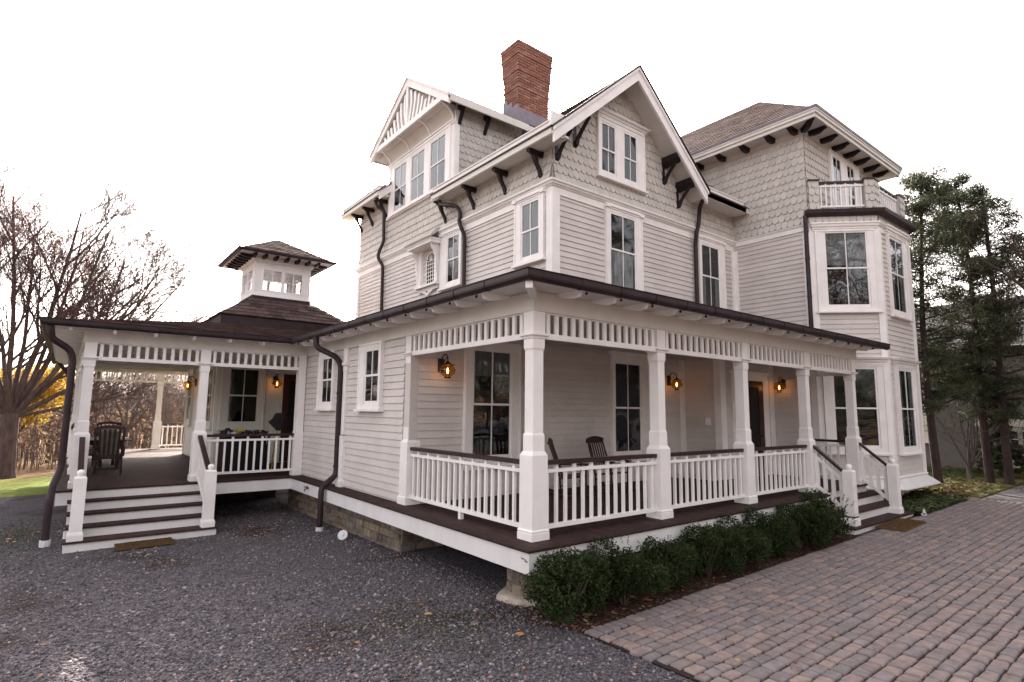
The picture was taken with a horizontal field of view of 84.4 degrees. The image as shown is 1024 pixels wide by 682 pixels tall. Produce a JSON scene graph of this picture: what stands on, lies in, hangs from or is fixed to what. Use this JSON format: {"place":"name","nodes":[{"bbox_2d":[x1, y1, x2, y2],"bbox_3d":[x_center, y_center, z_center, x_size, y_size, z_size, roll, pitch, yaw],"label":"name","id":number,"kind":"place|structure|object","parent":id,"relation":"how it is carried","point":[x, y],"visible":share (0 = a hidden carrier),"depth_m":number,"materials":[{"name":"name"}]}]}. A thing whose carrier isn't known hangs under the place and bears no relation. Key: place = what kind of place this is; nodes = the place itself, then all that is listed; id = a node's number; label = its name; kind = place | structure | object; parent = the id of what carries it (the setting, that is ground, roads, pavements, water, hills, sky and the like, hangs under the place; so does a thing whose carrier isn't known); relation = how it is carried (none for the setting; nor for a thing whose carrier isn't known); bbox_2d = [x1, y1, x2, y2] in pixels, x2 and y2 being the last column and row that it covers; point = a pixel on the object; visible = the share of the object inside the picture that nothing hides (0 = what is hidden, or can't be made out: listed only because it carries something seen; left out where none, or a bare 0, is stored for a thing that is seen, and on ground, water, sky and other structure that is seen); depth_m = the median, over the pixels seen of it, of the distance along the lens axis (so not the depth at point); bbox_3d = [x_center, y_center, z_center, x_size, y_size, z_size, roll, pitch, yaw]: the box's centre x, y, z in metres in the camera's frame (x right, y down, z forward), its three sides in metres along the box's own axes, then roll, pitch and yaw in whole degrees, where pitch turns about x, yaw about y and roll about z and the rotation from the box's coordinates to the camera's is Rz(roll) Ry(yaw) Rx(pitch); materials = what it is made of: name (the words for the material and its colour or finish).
{"place":"outdoors","nodes":[
{"label":"outdoors","id":0,"kind":"place"},
{"bbox_2d":[0,477,51,496],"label":"lawn","id":1,"kind":"structure","parent":0,"point":[22,487],"depth_m":18.52,"materials":[{"name":"green plant"}]},
{"bbox_2d":[0,369,187,435],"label":"hills","id":2,"kind":"structure","parent":0,"point":[130,387],"depth_m":82.54,"materials":[{"name":"brown plant"}]},
{"bbox_2d":[0,489,918,681],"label":"gravel","id":3,"kind":"structure","parent":0,"point":[18,508],"depth_m":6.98,"materials":[{"name":"grey gravel"}]},
{"bbox_2d":[114,537,174,550],"bbox_3d":[-6.556,3.608,10.079,0.872,0.063,0.515,6,-9,-38],"label":"doormat","id":4,"kind":"object","parent":3,"relation":"on","point":[141,544],"visible":1,"depth_m":10.00,"materials":[{"name":"brown fabric"}]},
{"bbox_2d":[338,530,348,539],"bbox_3d":[-3.143,3.651,10.561,0.184,0.245,0.257,0,-7,2],"label":"drain cap","id":5,"kind":"object","parent":3,"relation":"on","point":[343,535],"visible":0.89,"depth_m":10.48,"materials":[{"name":"white plastic"}]},
{"bbox_2d":[0,512,774,678],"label":"weeds","id":6,"kind":"object","parent":3,"relation":"on","point":[29,531],"visible":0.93,"depth_m":6.56,"materials":[{"name":"green plant"}]},
{"bbox_2d":[6,512,1010,676],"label":"fallen leaves","id":7,"kind":"object","parent":3,"relation":"on","point":[584,614],"visible":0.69,"depth_m":6.67,"materials":[{"name":"brown plant"}]},
{"bbox_2d":[0,433,1023,681],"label":"ground","id":8,"kind":"structure","parent":0,"point":[34,473],"depth_m":23.67,"materials":[{"name":"green plant"}]},
{"bbox_2d":[0,360,75,461],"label":"yellow leaved tree","id":9,"kind":"object","parent":8,"relation":"on","point":[55,388],"visible":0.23,"depth_m":26.50,"materials":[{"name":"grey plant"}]},
{"bbox_2d":[25,412,61,462],"bbox_3d":[-22.887,4.764,27.938,2.702,2.864,2.391,1,-7,-2],"label":"woodland tree","id":10,"kind":"object","parent":8,"relation":"on","point":[50,436],"visible":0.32,"depth_m":27.89,"materials":[{"name":"brown plant"}]},
{"bbox_2d":[43,371,140,419],"bbox_3d":[-21.735,3.749,29.380,4.833,5.293,4.816,0,-7,5],"label":"woodland tree","id":11,"kind":"object","parent":8,"relation":"on","point":[109,407],"visible":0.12,"depth_m":29.74,"materials":[{"name":"brown plant"}]},
{"bbox_2d":[0,374,185,470],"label":"undergrowth","id":12,"kind":"object","parent":8,"relation":"on","point":[22,441],"visible":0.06,"depth_m":27.42,"materials":[{"name":"brown plant"}]},
{"bbox_2d":[48,365,186,448],"bbox_3d":[-18.220,3.060,26.256,4.352,5.872,5.240,-3,-8,30],"label":"woodland tree","id":13,"kind":"object","parent":8,"relation":"on","point":[129,426],"visible":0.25,"depth_m":26.89,"materials":[{"name":"brown plant"}]},
{"bbox_2d":[0,113,237,478],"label":"bare tree","id":14,"kind":"object","parent":8,"relation":"on","point":[18,396],"visible":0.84,"depth_m":22.63,"materials":[{"name":"brown plant"}]},
{"bbox_2d":[10,214,239,447],"bbox_3d":[-19.166,-0.136,29.157,10.774,12.946,8.049,6,-9,-38],"label":"bare tree","id":15,"kind":"object","parent":8,"relation":"on","point":[179,306],"visible":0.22,"depth_m":29.57,"materials":[{"name":"brown plant"}]},
{"bbox_2d":[101,382,153,425],"bbox_3d":[-26.073,4.754,36.777,4.611,5.236,5.490,1,-7,-4],"label":"woodland tree","id":16,"kind":"object","parent":8,"relation":"on","point":[119,404],"visible":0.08,"depth_m":37.29,"materials":[{"name":"brown plant"}]},
{"bbox_2d":[116,384,150,445],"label":"woodland tree","id":17,"kind":"object","parent":8,"relation":"on","point":[136,420],"visible":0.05,"depth_m":40.63,"materials":[{"name":"brown plant"}]},
{"bbox_2d":[105,378,185,448],"bbox_3d":[-21.266,4.317,32.562,5.198,4.958,4.366,-2,-8,20],"label":"woodland tree","id":18,"kind":"object","parent":8,"relation":"on","point":[145,431],"visible":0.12,"depth_m":32.06,"materials":[{"name":"brown plant"}]},
{"bbox_2d":[121,387,185,447],"bbox_3d":[-16.261,4.045,26.310,3.228,3.866,3.647,7,-10,-44],"label":"woodland tree","id":19,"kind":"object","parent":8,"relation":"on","point":[165,407],"visible":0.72,"depth_m":26.02,"materials":[{"name":"brown plant"}]},
{"bbox_2d":[155,377,185,422],"bbox_3d":[-19.056,4.017,32.520,4.911,5.503,4.079,-3,-8,24],"label":"woodland tree","id":20,"kind":"object","parent":8,"relation":"on","point":[183,395],"visible":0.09,"depth_m":32.57,"materials":[{"name":"brown plant"}]},
{"bbox_2d":[167,377,186,417],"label":"woodland tree","id":21,"kind":"object","parent":8,"relation":"on","point":[179,393],"visible":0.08,"depth_m":29.82,"materials":[{"name":"brown plant"}]},
{"bbox_2d":[217,267,355,312],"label":"bare tree","id":22,"kind":"object","parent":8,"relation":"on","point":[316,304],"visible":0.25,"depth_m":49.00,"materials":[{"name":"brown plant"}]},
{"bbox_2d":[38,38,940,606],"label":"victorian house","id":23,"kind":"structure","parent":8,"relation":"on","point":[604,262],"depth_m":13.00,"materials":[{"name":"paint"}]},
{"bbox_2d":[67,423,97,466],"bbox_3d":[-11.088,2.715,14.712,0.680,1.158,0.630,7,-9,-40],"label":"dining chair","id":24,"kind":"object","parent":23,"relation":"on","point":[91,449],"visible":0.08,"depth_m":14.63,"materials":[{"name":"brown wood"}]},
{"bbox_2d":[65,424,101,472],"bbox_3d":[-10.491,2.624,13.925,0.680,1.158,0.630,5,-8,-32],"label":"dining chair","id":25,"kind":"object","parent":23,"relation":"on","point":[90,453],"visible":0.3,"depth_m":13.80,"materials":[{"name":"brown wood"}]},
{"bbox_2d":[91,425,125,476],"bbox_3d":[-9.367,2.538,13.138,0.630,1.158,0.680,5,-8,-32],"label":"dining chair","id":26,"kind":"object","parent":23,"relation":"on","point":[108,446],"visible":1,"depth_m":12.97,"materials":[{"name":"brown wood"}]},
{"bbox_2d":[97,421,121,462],"bbox_3d":[-11.505,2.884,16.106,0.630,1.158,0.680,6,-9,-38],"label":"dining chair","id":27,"kind":"object","parent":23,"relation":"on","point":[109,422],"visible":0.3,"depth_m":16.30,"materials":[{"name":"brown wood"}]},
{"bbox_2d":[90,436,131,467],"bbox_3d":[-10.564,2.917,14.722,0.890,0.755,2.000,6,-9,-38],"label":"dining table","id":28,"kind":"object","parent":23,"relation":"on","point":[112,460],"visible":0.3,"depth_m":14.29,"materials":[{"name":"brown wood"}]},
{"bbox_2d":[182,369,195,426],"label":"porch window","id":29,"kind":"structure","parent":23,"relation":"in","point":[189,403],"depth_m":18.90,"materials":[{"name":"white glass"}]},
{"bbox_2d":[183,376,196,389],"bbox_3d":[-10.404,1.353,18.230,0.386,0.434,0.291,6,-9,-38],"label":"wall lantern","id":30,"kind":"object","parent":23,"relation":"attached to","point":[188,382],"depth_m":18.21,"materials":[{"name":"black metal"}]},
{"bbox_2d":[205,362,215,429],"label":"porch window","id":31,"kind":"structure","parent":23,"relation":"in","point":[212,374],"depth_m":16.22,"materials":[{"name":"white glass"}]},
{"bbox_2d":[216,363,266,429],"bbox_3d":[-7.694,1.578,16.170,1.250,1.917,0.128,6,-9,-38],"label":"porch window","id":32,"kind":"structure","parent":23,"relation":"in","point":[242,396],"depth_m":16.18,"materials":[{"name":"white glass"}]},
{"bbox_2d":[216,433,270,471],"bbox_3d":[-6.703,2.755,14.009,1.200,0.980,0.645,6,-9,-38],"label":"table","id":33,"kind":"object","parent":23,"relation":"on","point":[242,456],"visible":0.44,"depth_m":13.75,"materials":[{"name":"brown wood"}]},
{"bbox_2d":[220,428,232,433],"bbox_3d":[-6.978,2.210,13.809,0.285,0.176,0.418,6,-9,-38],"label":"dark pouch","id":34,"kind":"object","parent":33,"relation":"on","point":[226,430],"visible":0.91,"depth_m":13.68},
{"bbox_2d":[241,430,267,433],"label":"work gloves","id":35,"kind":"object","parent":33,"relation":"on","point":[256,432],"visible":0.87,"depth_m":14.14,"materials":[{"name":"black fabric"}]},
{"bbox_2d":[268,413,283,468],"bbox_3d":[-6.056,2.586,14.518,0.370,1.466,0.384,6,-9,-38],"label":"garden tool","id":36,"kind":"object","parent":23,"relation":"on","point":[275,422],"visible":0.89,"depth_m":14.68,"materials":[{"name":"black metal"}]},
{"bbox_2d":[272,373,281,387],"bbox_3d":[-6.925,1.171,16.635,0.291,0.436,0.386,6,-9,-38],"label":"wall lantern","id":37,"kind":"object","parent":23,"relation":"attached to","point":[275,378],"depth_m":16.61,"materials":[{"name":"black metal"}]},
{"bbox_2d":[276,370,296,462],"bbox_3d":[-6.673,2.224,16.918,0.680,2.750,0.105,6,-9,-38],"label":"side door","id":38,"kind":"structure","parent":23,"relation":"in","point":[286,393],"depth_m":16.90,"materials":[{"name":"brown wood"}]},
{"bbox_2d":[313,350,337,410],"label":"window","id":39,"kind":"structure","parent":23,"relation":"in","point":[326,377],"depth_m":12.68,"materials":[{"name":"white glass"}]},
{"bbox_2d":[353,340,384,411],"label":"window","id":40,"kind":"structure","parent":23,"relation":"in","point":[370,384],"depth_m":10.83,"materials":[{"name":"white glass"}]},
{"bbox_2d":[387,124,450,218],"bbox_3d":[-2.866,-5.034,17.136,0.128,1.737,3.800,6,-9,-38],"label":"dormer window","id":41,"kind":"structure","parent":23,"relation":"in","point":[413,178],"depth_m":17.03,"materials":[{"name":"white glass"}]},
{"bbox_2d":[404,227,440,295],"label":"niche window","id":42,"kind":"structure","parent":23,"relation":"in","point":[424,242],"depth_m":16.03,"materials":[{"name":"paint"}]},
{"bbox_2d":[438,354,455,377],"bbox_3d":[-1.150,0.436,9.894,0.291,0.436,0.386,6,-9,-38],"label":"wall lantern","id":43,"kind":"object","parent":23,"relation":"attached to","point":[441,364],"depth_m":9.91,"materials":[{"name":"black metal"}]},
{"bbox_2d":[437,225,463,291],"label":"window","id":44,"kind":"structure","parent":23,"relation":"in","point":[450,276],"depth_m":15.22,"materials":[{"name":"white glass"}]},
{"bbox_2d":[462,339,521,470],"bbox_3d":[-0.344,1.195,10.634,1.380,2.367,0.128,6,-9,-38],"label":"window","id":45,"kind":"structure","parent":23,"relation":"in","point":[492,382],"depth_m":10.66,"materials":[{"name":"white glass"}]},
{"bbox_2d":[511,187,545,268],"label":"window","id":46,"kind":"structure","parent":23,"relation":"in","point":[529,245],"depth_m":12.63,"materials":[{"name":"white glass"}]},
{"bbox_2d":[547,438,595,497],"bbox_3d":[1.019,2.349,10.564,1.016,1.068,0.577,1,-7,-4],"label":"rocking chair","id":47,"kind":"object","parent":23,"relation":"on","point":[553,450],"visible":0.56,"depth_m":10.35,"materials":[{"name":"brown wood"}]},
{"bbox_2d":[579,436,635,493],"bbox_3d":[1.879,2.436,11.196,0.577,1.068,1.016,7,-9,-40],"label":"rocking chair","id":48,"kind":"object","parent":23,"relation":"on","point":[597,440],"visible":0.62,"depth_m":11.29,"materials":[{"name":"brown wood"}]},
{"bbox_2d":[595,106,650,193],"bbox_3d":[2.694,-4.584,13.659,1.930,1.685,0.203,6,-9,-38],"label":"attic window","id":49,"kind":"structure","parent":23,"relation":"in","point":[614,165],"depth_m":13.63,"materials":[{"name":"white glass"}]},
{"bbox_2d":[604,202,644,290],"bbox_3d":[2.684,-2.103,13.412,1.370,2.160,0.128,6,-9,-38],"label":"window","id":50,"kind":"structure","parent":23,"relation":"in","point":[624,263],"depth_m":13.43,"materials":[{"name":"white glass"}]},
{"bbox_2d":[610,355,649,462],"bbox_3d":[2.760,1.562,13.048,1.400,2.397,0.128,6,-9,-38],"label":"window","id":51,"kind":"structure","parent":23,"relation":"in","point":[629,376],"depth_m":13.05,"materials":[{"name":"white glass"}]},
{"bbox_2d":[667,372,682,389],"bbox_3d":[4.015,0.988,13.917,0.291,0.436,0.386,6,-9,-38],"label":"wall lantern","id":52,"kind":"object","parent":23,"relation":"attached to","point":[669,380],"depth_m":13.94,"materials":[{"name":"black metal"}]},
{"bbox_2d":[698,234,726,308],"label":"window","id":53,"kind":"structure","parent":23,"relation":"in","point":[711,251],"depth_m":15.70,"materials":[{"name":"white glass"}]},
{"bbox_2d":[729,370,770,474],"bbox_3d":[6.112,2.098,14.380,1.830,2.640,0.095,6,-9,-38],"label":"front door","id":54,"kind":"structure","parent":23,"relation":"in","point":[757,391],"depth_m":14.61,"materials":[{"name":"brown wood"}]},
{"bbox_2d":[773,376,785,392],"bbox_3d":[7.082,1.147,14.934,0.386,0.434,0.291,6,-9,-38],"label":"wall lantern","id":55,"kind":"object","parent":23,"relation":"attached to","point":[782,383],"depth_m":14.96,"materials":[{"name":"black metal"}]},
{"bbox_2d":[828,149,861,208],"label":"balcony window","id":56,"kind":"structure","parent":23,"relation":"in","point":[840,169],"depth_m":16.47,"materials":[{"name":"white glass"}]},
{"bbox_2d":[814,229,883,312],"bbox_3d":[8.651,-1.813,14.593,1.560,2.197,0.128,0,-7,7],"label":"window","id":57,"kind":"structure","parent":23,"relation":"in","point":[847,276],"depth_m":14.61,"materials":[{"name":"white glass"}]},
{"bbox_2d":[822,356,893,455],"bbox_3d":[8.611,1.602,14.133,1.720,2.465,0.203,0,-7,7],"label":"window","id":58,"kind":"structure","parent":23,"relation":"in","point":[870,382],"depth_m":14.17,"materials":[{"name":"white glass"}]},
{"bbox_2d":[885,233,914,321],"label":"window","id":59,"kind":"structure","parent":23,"relation":"in","point":[896,248],"depth_m":15.23,"materials":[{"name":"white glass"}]},
{"bbox_2d":[891,357,923,455],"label":"window","id":60,"kind":"structure","parent":23,"relation":"in","point":[905,380],"depth_m":14.75,"materials":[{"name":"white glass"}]},
{"bbox_2d":[516,533,862,632],"bbox_3d":[3.134,3.394,8.636,7.650,0.100,1.350,6,-9,-38],"label":"planting bed","id":61,"kind":"object","parent":8,"relation":"on","point":[608,617],"visible":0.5,"depth_m":7.14,"materials":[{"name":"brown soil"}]},
{"bbox_2d":[520,546,612,625],"bbox_3d":[0.632,2.726,6.281,1.192,0.844,0.987,6,-9,-38],"label":"boxwood bush","id":62,"kind":"object","parent":61,"relation":"on","point":[561,589],"visible":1,"depth_m":6.18,"materials":[{"name":"green plant"}]},
{"bbox_2d":[587,534,672,605],"bbox_3d":[1.358,2.796,6.835,1.174,0.831,0.895,-4,-8,33],"label":"boxwood bush","id":63,"kind":"object","parent":61,"relation":"on","point":[629,570],"visible":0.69,"depth_m":6.70,"materials":[{"name":"green plant"}]},
{"bbox_2d":[637,535,703,590],"bbox_3d":[2.051,2.919,7.431,0.872,0.722,1.020,-1,-7,14],"label":"boxwood bush","id":64,"kind":"object","parent":61,"relation":"on","point":[676,565],"visible":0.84,"depth_m":7.27,"materials":[{"name":"green plant"}]},
{"bbox_2d":[675,522,751,577],"bbox_3d":[2.786,2.949,7.942,1.110,0.786,0.919,1,-7,-5],"label":"boxwood bush","id":65,"kind":"object","parent":61,"relation":"on","point":[716,548],"visible":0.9,"depth_m":7.87,"materials":[{"name":"green plant"}]},
{"bbox_2d":[716,513,777,566],"bbox_3d":[3.446,3.013,8.471,0.840,0.780,1.102,4,-8,-23],"label":"boxwood bush","id":66,"kind":"object","parent":61,"relation":"on","point":[756,550],"visible":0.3,"depth_m":8.31,"materials":[{"name":"green plant"}]},
{"bbox_2d":[741,507,801,557],"bbox_3d":[4.160,3.082,9.073,1.110,0.787,0.950,7,-10,-42],"label":"boxwood bush","id":67,"kind":"object","parent":61,"relation":"on","point":[780,533],"visible":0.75,"depth_m":8.90,"materials":[{"name":"green plant"}]},
{"bbox_2d":[771,500,838,547],"bbox_3d":[4.886,3.128,9.573,1.145,0.811,0.948,-3,-8,28],"label":"boxwood bush","id":68,"kind":"object","parent":61,"relation":"on","point":[815,525],"visible":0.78,"depth_m":9.43,"materials":[{"name":"green plant"}]},
{"bbox_2d":[797,488,855,537],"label":"boxwood bush","id":69,"kind":"object","parent":61,"relation":"on","point":[819,503],"visible":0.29,"depth_m":10.01,"materials":[{"name":"green plant"}]},
{"bbox_2d":[915,296,1023,470],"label":"neighbour house","id":70,"kind":"structure","parent":8,"relation":"on","point":[950,456],"depth_m":22.32,"materials":[{"name":"grey"}]},
{"bbox_2d":[922,404,928,442],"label":"window","id":71,"kind":"structure","parent":70,"relation":"in","point":[924,420],"depth_m":23.06,"materials":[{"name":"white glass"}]},
{"bbox_2d":[1010,428,1023,467],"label":"garage door","id":72,"kind":"structure","parent":70,"relation":"in","point":[1014,429],"depth_m":20.81,"materials":[{"name":"paint"}]},
{"bbox_2d":[920,176,1023,318],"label":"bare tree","id":73,"kind":"object","parent":8,"relation":"on","point":[1021,253],"visible":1,"depth_m":15.80,"materials":[{"name":"brown plant"}]},
{"bbox_2d":[0,0,1023,378],"label":"sky","id":74,"kind":"structure","parent":0,"point":[265,118],"materials":[{"name":"white"}]},
{"bbox_2d":[584,498,1023,681],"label":"pavers","id":75,"kind":"object","parent":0,"point":[875,548],"visible":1,"depth_m":6.36,"materials":[{"name":"grey stone"}]},
{"bbox_2d":[583,503,1023,681],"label":"paver joints","id":76,"kind":"object","parent":75,"relation":"in","point":[683,673],"visible":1,"depth_m":5.66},
{"bbox_2d":[875,518,925,531],"bbox_3d":[7.724,3.639,11.209,1.342,0.063,0.515,7,-9,-40],"label":"doormat","id":77,"kind":"object","parent":75,"relation":"on","point":[902,524],"visible":1,"depth_m":11.12,"materials":[{"name":"brown fabric"}]},
{"bbox_2d":[910,467,1023,515],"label":"side lawn","id":78,"kind":"structure","parent":0,"point":[1019,478],"depth_m":17.90,"materials":[{"name":"green plant"}]},
{"bbox_2d":[884,464,982,514],"bbox_3d":[12.075,4.593,19.280,6.098,0.267,14.582,-6,-10,42],"label":"ground cover","id":79,"kind":"object","parent":78,"relation":"on","point":[912,503],"visible":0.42,"depth_m":13.92,"materials":[{"name":"green plant"}]},
{"bbox_2d":[902,475,1001,506],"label":"dry grass","id":80,"kind":"structure","parent":78,"relation":"on","point":[956,488],"depth_m":15.74,"materials":[{"name":"plant"}]},
{"bbox_2d":[891,163,1023,485],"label":"pine tree","id":81,"kind":"object","parent":78,"relation":"on","point":[919,182],"visible":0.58,"depth_m":17.44,"materials":[{"name":"green plant"}]},
{"bbox_2d":[907,169,1023,482],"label":"pine tree","id":82,"kind":"object","parent":78,"relation":"on","point":[960,180],"visible":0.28,"depth_m":18.12,"materials":[{"name":"green plant"}]},
{"bbox_2d":[917,182,1023,484],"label":"pine tree","id":83,"kind":"object","parent":78,"relation":"on","point":[975,194],"visible":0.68,"depth_m":17.71,"materials":[{"name":"green plant"}]},
{"bbox_2d":[924,369,1023,478],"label":"bare shrub","id":84,"kind":"object","parent":78,"relation":"on","point":[972,457],"visible":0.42,"depth_m":18.89,"materials":[{"name":"brown plant"}]},
{"bbox_2d":[972,418,1023,477],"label":"spruce","id":85,"kind":"object","parent":78,"relation":"on","point":[1017,457],"visible":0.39,"depth_m":19.36,"materials":[{"name":"plant"}]},
{"bbox_2d":[983,485,1023,502],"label":"driveway","id":86,"kind":"structure","parent":0,"point":[1016,494],"depth_m":15.09,"materials":[{"name":"concrete"}]}
]}

